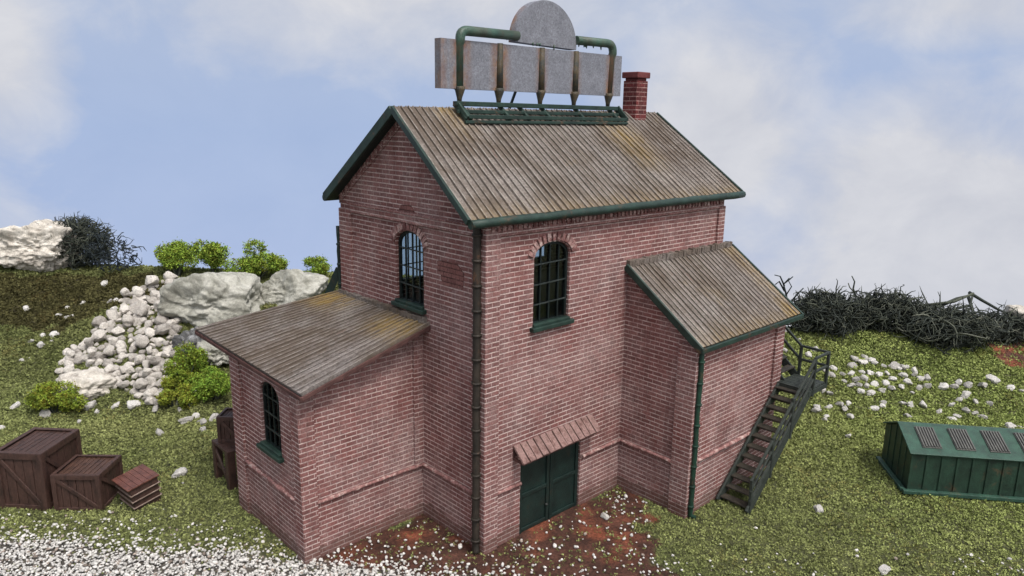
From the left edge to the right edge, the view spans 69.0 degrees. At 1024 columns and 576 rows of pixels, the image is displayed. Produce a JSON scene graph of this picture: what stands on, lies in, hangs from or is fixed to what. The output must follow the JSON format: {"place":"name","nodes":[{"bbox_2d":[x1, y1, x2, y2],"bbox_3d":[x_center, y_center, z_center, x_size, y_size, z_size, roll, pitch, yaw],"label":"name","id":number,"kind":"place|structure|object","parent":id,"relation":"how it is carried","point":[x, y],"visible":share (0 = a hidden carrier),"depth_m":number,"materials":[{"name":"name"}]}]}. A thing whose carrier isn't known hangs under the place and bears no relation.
{"place":"outdoors","nodes":[
{"label":"outdoors","id":0,"kind":"place"},
{"bbox_2d":[0,0,1023,325],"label":"sky","id":1,"kind":"structure","parent":0,"point":[870,144],"depth_m":49.10,"materials":[{"name":"blue"}]},
{"bbox_2d":[0,269,1023,575],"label":"ground","id":2,"kind":"structure","parent":0,"point":[540,537],"depth_m":23.54,"materials":[{"name":"soil"}]},
{"bbox_2d":[9,401,20,409],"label":"stone","id":3,"kind":"object","parent":2,"relation":"on","point":[16,404],"visible":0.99,"depth_m":32.55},
{"bbox_2d":[0,219,80,271],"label":"rock","id":4,"kind":"object","parent":2,"relation":"on","point":[30,247],"visible":0.84,"depth_m":41.00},
{"bbox_2d":[0,427,81,510],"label":"wooden crate","id":5,"kind":"object","parent":2,"relation":"on","point":[33,459],"visible":0.83,"depth_m":24.65,"materials":[{"name":"brown wood"}]},
{"bbox_2d":[39,409,50,417],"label":"stone","id":6,"kind":"object","parent":2,"relation":"on","point":[44,413],"visible":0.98,"depth_m":31.81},
{"bbox_2d":[24,380,87,413],"bbox_3d":[-19.661,4.702,32.179,2.594,1.738,1.519,-4,14,-19],"label":"green bush","id":7,"kind":"object","parent":2,"relation":"on","point":[48,395],"visible":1,"depth_m":31.93,"materials":[{"name":"green plant"}]},
{"bbox_2d":[62,363,73,372],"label":"stone","id":8,"kind":"object","parent":2,"relation":"on","point":[68,368],"visible":0.69,"depth_m":34.50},
{"bbox_2d":[72,356,81,364],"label":"stone","id":9,"kind":"object","parent":2,"relation":"on","point":[77,360],"visible":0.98,"depth_m":35.00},
{"bbox_2d":[76,341,88,350],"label":"stone","id":10,"kind":"object","parent":2,"relation":"on","point":[82,346],"visible":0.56,"depth_m":35.89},
{"bbox_2d":[50,454,122,510],"bbox_3d":[-14.374,6.609,25.308,1.584,1.330,1.550,1,13,-1],"label":"wooden crate","id":11,"kind":"object","parent":2,"relation":"on","point":[82,482],"visible":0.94,"depth_m":24.69,"materials":[{"name":"brown wood"}]},
{"bbox_2d":[55,369,117,402],"bbox_3d":[-19.332,4.434,33.506,2.946,1.466,1.876,1,13,0],"label":"rock","id":12,"kind":"object","parent":2,"relation":"on","point":[93,384],"visible":0.65,"depth_m":33.16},
{"bbox_2d":[82,400,96,410],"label":"stone","id":13,"kind":"object","parent":2,"relation":"on","point":[91,404],"visible":0.88,"depth_m":32.59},
{"bbox_2d":[85,359,95,365],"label":"stone","id":14,"kind":"object","parent":2,"relation":"on","point":[89,362],"visible":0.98,"depth_m":34.80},
{"bbox_2d":[37,211,145,272],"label":"dark shrub","id":15,"kind":"object","parent":2,"relation":"on","point":[89,250],"visible":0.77,"depth_m":41.84,"materials":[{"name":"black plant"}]},
{"bbox_2d":[89,351,102,358],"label":"stone","id":16,"kind":"object","parent":2,"relation":"on","point":[96,354],"visible":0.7,"depth_m":35.24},
{"bbox_2d":[87,349,95,356],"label":"stone","id":17,"kind":"object","parent":16,"relation":"on","point":[91,352],"visible":1,"depth_m":34.95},
{"bbox_2d":[91,329,105,341],"bbox_3d":[-20.223,2.347,36.523,0.605,0.617,0.569,2,13,6],"label":"stone","id":18,"kind":"object","parent":2,"relation":"on","point":[98,335],"visible":0.97,"depth_m":36.36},
{"bbox_2d":[91,316,106,326],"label":"stone","id":19,"kind":"object","parent":2,"relation":"on","point":[97,320],"visible":0.84,"depth_m":37.16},
{"bbox_2d":[99,322,107,329],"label":"stone","id":20,"kind":"object","parent":2,"relation":"on","point":[103,325],"visible":0.88,"depth_m":37.04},
{"bbox_2d":[102,359,112,366],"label":"stone","id":21,"kind":"object","parent":2,"relation":"on","point":[106,362],"visible":0.68,"depth_m":34.75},
{"bbox_2d":[107,319,115,326],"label":"stone","id":22,"kind":"object","parent":2,"relation":"on","point":[111,323],"visible":0.94,"depth_m":37.28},
{"bbox_2d":[107,337,117,344],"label":"stone","id":23,"kind":"object","parent":2,"relation":"on","point":[111,340],"visible":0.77,"depth_m":36.20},
{"bbox_2d":[115,340,126,348],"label":"stone","id":24,"kind":"object","parent":2,"relation":"on","point":[121,344],"visible":0.88,"depth_m":35.63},
{"bbox_2d":[116,347,126,354],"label":"stone","id":25,"kind":"object","parent":2,"relation":"on","point":[119,350],"visible":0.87,"depth_m":35.51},
{"bbox_2d":[119,305,130,314],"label":"stone","id":26,"kind":"object","parent":2,"relation":"on","point":[123,309],"visible":0.99,"depth_m":38.14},
{"bbox_2d":[121,297,130,302],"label":"stone","id":27,"kind":"object","parent":2,"relation":"on","point":[125,300],"visible":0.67,"depth_m":39.25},
{"bbox_2d":[120,288,130,296],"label":"stone","id":28,"kind":"object","parent":27,"relation":"on","point":[124,292],"visible":1,"depth_m":39.31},
{"bbox_2d":[122,323,131,328],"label":"stone","id":29,"kind":"object","parent":2,"relation":"on","point":[127,325],"visible":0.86,"depth_m":37.42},
{"bbox_2d":[121,314,133,323],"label":"stone","id":30,"kind":"object","parent":29,"relation":"on","point":[127,319],"visible":1,"depth_m":37.35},
{"bbox_2d":[125,365,134,373],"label":"stone","id":31,"kind":"object","parent":2,"relation":"on","point":[129,369],"visible":1,"depth_m":34.46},
{"bbox_2d":[128,353,137,361],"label":"stone","id":32,"kind":"object","parent":2,"relation":"on","point":[131,356],"visible":0.78,"depth_m":35.17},
{"bbox_2d":[129,345,136,352],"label":"stone","id":33,"kind":"object","parent":2,"relation":"on","point":[133,349],"visible":1,"depth_m":35.77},
{"bbox_2d":[127,400,140,409],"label":"stone","id":34,"kind":"object","parent":2,"relation":"on","point":[132,404],"visible":0.99,"depth_m":32.59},
{"bbox_2d":[130,300,141,308],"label":"stone","id":35,"kind":"object","parent":2,"relation":"on","point":[137,303],"visible":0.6,"depth_m":38.64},
{"bbox_2d":[112,464,161,510],"bbox_3d":[-12.640,6.825,25.174,1.300,1.248,1.152,12,17,39],"label":"slatted box","id":36,"kind":"object","parent":2,"relation":"on","point":[138,487],"visible":0.96,"depth_m":24.89,"materials":[{"name":"brown wood"}]},
{"bbox_2d":[132,317,142,326],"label":"stone","id":37,"kind":"object","parent":2,"relation":"on","point":[137,321],"visible":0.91,"depth_m":37.61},
{"bbox_2d":[133,392,142,398],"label":"stone","id":38,"kind":"object","parent":2,"relation":"on","point":[138,395],"visible":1,"depth_m":33.11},
{"bbox_2d":[134,354,144,364],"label":"stone","id":39,"kind":"object","parent":2,"relation":"on","point":[138,359],"visible":1,"depth_m":34.99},
{"bbox_2d":[136,295,145,300],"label":"stone","id":40,"kind":"object","parent":2,"relation":"on","point":[142,297],"visible":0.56,"depth_m":39.34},
{"bbox_2d":[132,286,143,296],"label":"stone","id":41,"kind":"object","parent":40,"relation":"on","point":[137,291],"visible":1,"depth_m":39.30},
{"bbox_2d":[138,371,146,377],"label":"stone","id":42,"kind":"object","parent":2,"relation":"on","point":[140,375],"visible":0.6,"depth_m":34.23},
{"bbox_2d":[142,367,151,375],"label":"stone","id":43,"kind":"object","parent":42,"relation":"on","point":[146,371],"visible":1,"depth_m":34.09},
{"bbox_2d":[142,360,150,367],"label":"stone","id":44,"kind":"object","parent":2,"relation":"on","point":[146,363],"visible":0.82,"depth_m":34.97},
{"bbox_2d":[144,320,152,327],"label":"stone","id":45,"kind":"object","parent":2,"relation":"on","point":[148,323],"visible":0.93,"depth_m":37.36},
{"bbox_2d":[144,396,153,404],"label":"stone","id":46,"kind":"object","parent":2,"relation":"on","point":[148,401],"visible":0.99,"depth_m":32.73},
{"bbox_2d":[144,327,155,337],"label":"stone","id":47,"kind":"object","parent":2,"relation":"on","point":[149,332],"visible":0.97,"depth_m":36.60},
{"bbox_2d":[154,323,168,334],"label":"stone","id":48,"kind":"object","parent":47,"relation":"on","point":[162,329],"visible":1,"depth_m":36.46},
{"bbox_2d":[145,376,156,384],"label":"stone","id":49,"kind":"object","parent":2,"relation":"on","point":[150,379],"visible":0.76,"depth_m":33.92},
{"bbox_2d":[146,297,158,304],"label":"stone","id":50,"kind":"object","parent":2,"relation":"on","point":[151,300],"visible":0.74,"depth_m":39.16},
{"bbox_2d":[149,290,159,296],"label":"stone","id":51,"kind":"object","parent":2,"relation":"on","point":[154,293],"visible":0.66,"depth_m":39.77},
{"bbox_2d":[148,356,161,364],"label":"stone","id":52,"kind":"object","parent":2,"relation":"on","point":[154,360],"visible":1,"depth_m":34.80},
{"bbox_2d":[148,372,161,379],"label":"stone","id":53,"kind":"object","parent":2,"relation":"on","point":[157,375],"visible":0.81,"depth_m":34.28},
{"bbox_2d":[154,314,169,324],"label":"stone","id":54,"kind":"object","parent":2,"relation":"on","point":[159,319],"visible":0.83,"depth_m":37.43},
{"bbox_2d":[161,348,170,357],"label":"stone","id":55,"kind":"object","parent":2,"relation":"on","point":[165,352],"visible":0.85,"depth_m":35.59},
{"bbox_2d":[164,279,173,284],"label":"stone","id":56,"kind":"object","parent":2,"relation":"on","point":[167,281],"visible":0.38,"depth_m":40.51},
{"bbox_2d":[163,271,177,279],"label":"stone","id":57,"kind":"object","parent":56,"relation":"on","point":[168,275],"visible":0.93,"depth_m":40.62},
{"bbox_2d":[166,319,176,325],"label":"stone","id":58,"kind":"object","parent":2,"relation":"on","point":[170,322],"visible":0.81,"depth_m":37.41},
{"bbox_2d":[156,375,192,406],"bbox_3d":[-14.935,4.637,32.928,1.486,1.528,1.220,-11,18,-42],"label":"green bush","id":59,"kind":"object","parent":2,"relation":"on","point":[167,395],"visible":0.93,"depth_m":32.79,"materials":[{"name":"green plant"}]},
{"bbox_2d":[153,236,200,275],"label":"green bush","id":60,"kind":"object","parent":2,"relation":"on","point":[178,254],"visible":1,"depth_m":41.39,"materials":[{"name":"green plant"}]},
{"bbox_2d":[171,325,182,332],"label":"stone","id":61,"kind":"object","parent":2,"relation":"on","point":[177,328],"visible":0.91,"depth_m":37.10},
{"bbox_2d":[171,467,187,478],"bbox_3d":[-12.099,6.741,27.185,0.497,0.343,0.611,-5,15,10],"label":"stone","id":62,"kind":"object","parent":2,"relation":"on","point":[183,471],"visible":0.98,"depth_m":27.04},
{"bbox_2d":[163,341,208,389],"bbox_3d":[-14.576,3.679,33.492,2.012,2.600,1.264,0,13,-4],"label":"green bush","id":63,"kind":"object","parent":2,"relation":"on","point":[197,362],"visible":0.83,"depth_m":33.32,"materials":[{"name":"green plant"}]},
{"bbox_2d":[178,416,193,423],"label":"stone","id":64,"kind":"object","parent":2,"relation":"on","point":[185,419],"visible":0.95,"depth_m":31.45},
{"bbox_2d":[172,326,202,362],"bbox_3d":[-15.119,2.876,35.749,2.268,1.801,2.433,1,13,0],"label":"rock","id":65,"kind":"object","parent":2,"relation":"on","point":[189,336],"visible":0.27,"depth_m":35.21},
{"bbox_2d":[177,391,201,409],"bbox_3d":[-14.232,4.982,32.894,1.103,0.970,0.940,-11,18,-42],"label":"green bush","id":66,"kind":"object","parent":2,"relation":"on","point":[186,400],"visible":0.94,"depth_m":32.71,"materials":[{"name":"green plant"}]},
{"bbox_2d":[156,272,264,326],"bbox_3d":[-15.660,0.763,38.794,5.122,3.699,3.854,1,13,0],"label":"boulder","id":67,"kind":"object","parent":2,"relation":"on","point":[199,300],"visible":0.81,"depth_m":37.42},
{"bbox_2d":[190,362,230,401],"bbox_3d":[-13.146,4.311,32.822,1.783,1.790,1.800,-11,18,-42],"label":"green bush","id":68,"kind":"object","parent":2,"relation":"on","point":[215,382],"visible":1,"depth_m":32.67,"materials":[{"name":"green plant"}]},
{"bbox_2d":[189,239,232,272],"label":"green bush","id":69,"kind":"object","parent":2,"relation":"on","point":[213,252],"visible":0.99,"depth_m":41.52,"materials":[{"name":"green plant"}]},
{"bbox_2d":[196,340,228,367],"bbox_3d":[-13.957,3.108,35.068,2.525,1.384,1.608,1,13,0],"label":"rock","id":70,"kind":"object","parent":2,"relation":"on","point":[218,358],"visible":0.51,"depth_m":34.54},
{"bbox_2d":[211,438,237,490],"bbox_3d":[-9.452,6.145,27.154,2.359,1.556,1.398,-11,18,-42],"label":"wooden crate","id":71,"kind":"object","parent":2,"relation":"on","point":[228,473],"visible":0.47,"depth_m":26.16,"materials":[{"name":"brown wood"}]},
{"bbox_2d":[216,407,234,442],"bbox_3d":[-9.985,4.925,26.790,0.904,0.980,0.900,1,13,1],"label":"wooden crate","id":72,"kind":"object","parent":71,"relation":"on","point":[225,423],"visible":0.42,"depth_m":26.40,"materials":[{"name":"brown wood"}]},
{"bbox_2d":[221,238,289,278],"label":"green bush","id":73,"kind":"object","parent":2,"relation":"on","point":[254,263],"visible":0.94,"depth_m":41.33,"materials":[{"name":"green plant"}]},
{"bbox_2d":[260,269,328,305],"bbox_3d":[-12.005,0.324,40.902,4.471,3.193,3.841,7,14,24],"label":"boulder","id":74,"kind":"object","parent":2,"relation":"on","point":[282,287],"visible":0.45,"depth_m":39.54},
{"bbox_2d":[301,254,331,274],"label":"green bush","id":75,"kind":"object","parent":2,"relation":"on","point":[320,266],"visible":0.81,"depth_m":41.95,"materials":[{"name":"green plant"}]},
{"bbox_2d":[195,72,803,563],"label":"brick building","id":76,"kind":"structure","parent":2,"relation":"on","point":[487,382],"depth_m":23.64,"materials":[{"name":"red brick"}]},
{"bbox_2d":[256,382,283,463],"bbox_3d":[-7.248,3.924,22.361,0.350,2.297,1.553,-11,18,-42],"label":"window","id":77,"kind":"structure","parent":76,"relation":"in","point":[271,449],"depth_m":22.55,"materials":[{"name":"paint"}]},
{"bbox_2d":[390,222,428,314],"bbox_3d":[-3.196,-0.686,23.304,0.350,2.780,2.000,-11,18,-42],"label":"window","id":78,"kind":"structure","parent":76,"relation":"in","point":[414,306],"depth_m":23.42,"materials":[{"name":"paint"}]},
{"bbox_2d":[402,233,423,280],"bbox_3d":[-3.983,-1.590,28.050,2.093,2.940,0.350,-11,18,-42],"label":"window","id":79,"kind":"structure","parent":76,"relation":"in","point":[422,276],"depth_m":28.21,"materials":[{"name":"glass"}]},
{"bbox_2d":[435,0,628,124],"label":"rooftop sign","id":80,"kind":"object","parent":76,"relation":"on","point":[462,64],"visible":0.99,"depth_m":25.26,"materials":[{"name":"metal"}]},
{"bbox_2d":[534,245,546,259],"bbox_3d":[0.879,-2.538,32.487,2.089,2.940,0.350,-11,18,-42],"label":"window","id":81,"kind":"structure","parent":76,"relation":"in","point":[545,247],"depth_m":33.05,"materials":[{"name":"glass"}]},
{"bbox_2d":[519,441,578,533],"bbox_3d":[1.201,6.381,24.277,2.772,2.746,0.204,-11,18,-42],"label":"door","id":82,"kind":"structure","parent":76,"relation":"in","point":[548,488],"depth_m":24.28,"materials":[{"name":"green paint"}]},
{"bbox_2d":[528,232,577,332],"bbox_3d":[1.204,-0.235,22.536,2.088,2.940,0.350,-11,18,-42],"label":"window","id":83,"kind":"structure","parent":76,"relation":"in","point":[547,323],"depth_m":22.64,"materials":[{"name":"paint"}]},
{"bbox_2d":[0,263,1023,575],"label":"turf","id":84,"kind":"structure","parent":2,"relation":"on","point":[118,281],"depth_m":29.97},
{"bbox_2d":[111,326,124,334],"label":"stone","id":85,"kind":"object","parent":84,"relation":"on","point":[117,330],"visible":1,"depth_m":36.68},
{"bbox_2d":[0,482,1023,575],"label":"gravel","id":86,"kind":"structure","parent":2,"relation":"on","point":[169,571],"depth_m":21.87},
{"bbox_2d":[716,326,830,513],"bbox_3d":[7.968,3.688,27.880,5.150,6.580,5.400,-11,18,-42],"label":"outdoor staircase","id":87,"kind":"structure","parent":2,"relation":"on","point":[806,387],"depth_m":26.39,"materials":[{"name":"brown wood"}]},
{"bbox_2d":[813,504,823,512],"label":"stone","id":88,"kind":"object","parent":2,"relation":"on","point":[818,508],"visible":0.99,"depth_m":25.17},
{"bbox_2d":[786,279,877,344],"bbox_3d":[16.494,1.056,39.213,5.040,3.165,3.718,-4,14,-21],"label":"brushwood","id":89,"kind":"object","parent":2,"relation":"on","point":[831,312],"visible":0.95,"depth_m":38.60,"materials":[{"name":"black plant"}]},
{"bbox_2d":[775,275,803,300],"bbox_3d":[14.702,0.282,39.622,1.716,2.039,0.431,1,13,0],"label":"forked twig","id":90,"kind":"object","parent":89,"relation":"on","point":[783,286],"visible":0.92,"depth_m":39.54,"materials":[{"name":"wood"}]},
{"bbox_2d":[879,564,890,574],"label":"stone","id":91,"kind":"object","parent":2,"relation":"on","point":[885,569],"visible":1,"depth_m":21.82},
{"bbox_2d":[849,283,925,337],"bbox_3d":[19.832,1.204,39.515,5.452,3.202,3.989,-2,13,-14],"label":"brushwood","id":92,"kind":"object","parent":2,"relation":"on","point":[886,306],"visible":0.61,"depth_m":38.95,"materials":[{"name":"black plant"}]},
{"bbox_2d":[890,361,899,368],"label":"stone","id":93,"kind":"object","parent":2,"relation":"on","point":[894,364],"visible":1,"depth_m":36.51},
{"bbox_2d":[938,382,948,389],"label":"stone","id":94,"kind":"object","parent":2,"relation":"on","point":[943,386],"visible":1,"depth_m":35.25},
{"bbox_2d":[888,288,1009,354],"bbox_3d":[22.439,1.668,38.377,5.393,3.667,5.154,-11,18,-42],"label":"brushwood","id":95,"kind":"object","parent":2,"relation":"on","point":[951,325],"visible":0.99,"depth_m":37.68,"materials":[{"name":"black plant"}]},
{"bbox_2d":[876,421,1023,502],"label":"equipment housing","id":96,"kind":"object","parent":2,"relation":"on","point":[970,462],"visible":1,"depth_m":26.34,"materials":[{"name":"metal"}]},
{"bbox_2d":[960,391,970,398],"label":"stone","id":97,"kind":"object","parent":2,"relation":"on","point":[965,394],"visible":0.97,"depth_m":34.75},
{"bbox_2d":[963,381,972,388],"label":"stone","id":98,"kind":"object","parent":2,"relation":"on","point":[968,385],"visible":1,"depth_m":35.32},
{"bbox_2d":[961,302,1023,347],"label":"brushwood","id":99,"kind":"object","parent":2,"relation":"on","point":[1013,325],"visible":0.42,"depth_m":38.58,"materials":[{"name":"grey plant"}]},
{"bbox_2d":[912,291,1011,315],"bbox_3d":[23.811,1.802,39.504,5.718,3.339,0.527,1,13,0],"label":"long branch","id":100,"kind":"object","parent":99,"relation":"on","point":[968,297],"visible":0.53,"depth_m":39.25,"materials":[{"name":"grey plant"}]},
{"bbox_2d":[985,374,1000,383],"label":"stone","id":101,"kind":"object","parent":2,"relation":"on","point":[993,379],"visible":1,"depth_m":35.63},
{"bbox_2d":[1005,422,1016,427],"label":"stone","id":102,"kind":"object","parent":2,"relation":"on","point":[1009,424],"visible":0.8,"depth_m":32.23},
{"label":"stone","id":103,"kind":"object","parent":2,"relation":"on","visible":0},
{"bbox_2d":[145,275,158,285],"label":"stone","id":104,"kind":"object","parent":103,"relation":"on","point":[150,280],"visible":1,"depth_m":40.24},
{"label":"stone","id":105,"kind":"object","parent":2,"relation":"on","visible":0},
{"bbox_2d":[135,304,147,316],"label":"stone","id":106,"kind":"object","parent":105,"relation":"on","point":[141,310],"visible":1,"depth_m":37.87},
{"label":"stone","id":107,"kind":"object","parent":2,"relation":"on","visible":0},
{"bbox_2d":[106,309,118,319],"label":"stone","id":108,"kind":"object","parent":107,"relation":"on","point":[111,314],"visible":0.99,"depth_m":37.60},
{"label":"stone","id":109,"kind":"object","parent":2,"relation":"on","visible":0},
{"bbox_2d":[104,364,113,372],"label":"stone","id":110,"kind":"object","parent":109,"relation":"on","point":[108,368],"visible":0.88,"depth_m":34.28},
{"bbox_2d":[1005,305,1023,318],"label":"rock","id":111,"kind":"object","parent":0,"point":[1020,308],"visible":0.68,"depth_m":39.20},
{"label":"stone","id":112,"kind":"object","parent":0,"visible":0},
{"bbox_2d":[134,334,148,347],"bbox_3d":[-17.840,2.537,35.896,0.656,0.673,0.746,-5,14,-24],"label":"stone","id":113,"kind":"object","parent":112,"relation":"on","point":[141,341],"visible":1,"depth_m":35.66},
{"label":"stone","id":114,"kind":"object","parent":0,"visible":0},
{"bbox_2d":[84,338,93,346],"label":"stone","id":115,"kind":"object","parent":114,"relation":"on","point":[88,342],"visible":1,"depth_m":35.67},
{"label":"stone","id":116,"kind":"object","parent":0,"visible":0},
{"bbox_2d":[102,344,113,355],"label":"stone","id":117,"kind":"object","parent":116,"relation":"on","point":[108,349],"visible":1,"depth_m":35.15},
{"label":"stone","id":118,"kind":"object","parent":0,"visible":0},
{"bbox_2d":[66,350,74,357],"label":"stone","id":119,"kind":"object","parent":118,"relation":"on","point":[70,353],"visible":1,"depth_m":35.01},
{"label":"stone","id":120,"kind":"object","parent":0,"visible":0},
{"bbox_2d":[120,381,129,387],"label":"stone","id":121,"kind":"object","parent":120,"relation":"on","point":[124,384],"visible":1,"depth_m":33.45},
{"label":"stone","id":122,"kind":"object","parent":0,"visible":0},
{"bbox_2d":[134,378,147,388],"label":"stone","id":123,"kind":"object","parent":122,"relation":"on","point":[141,383],"visible":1,"depth_m":33.31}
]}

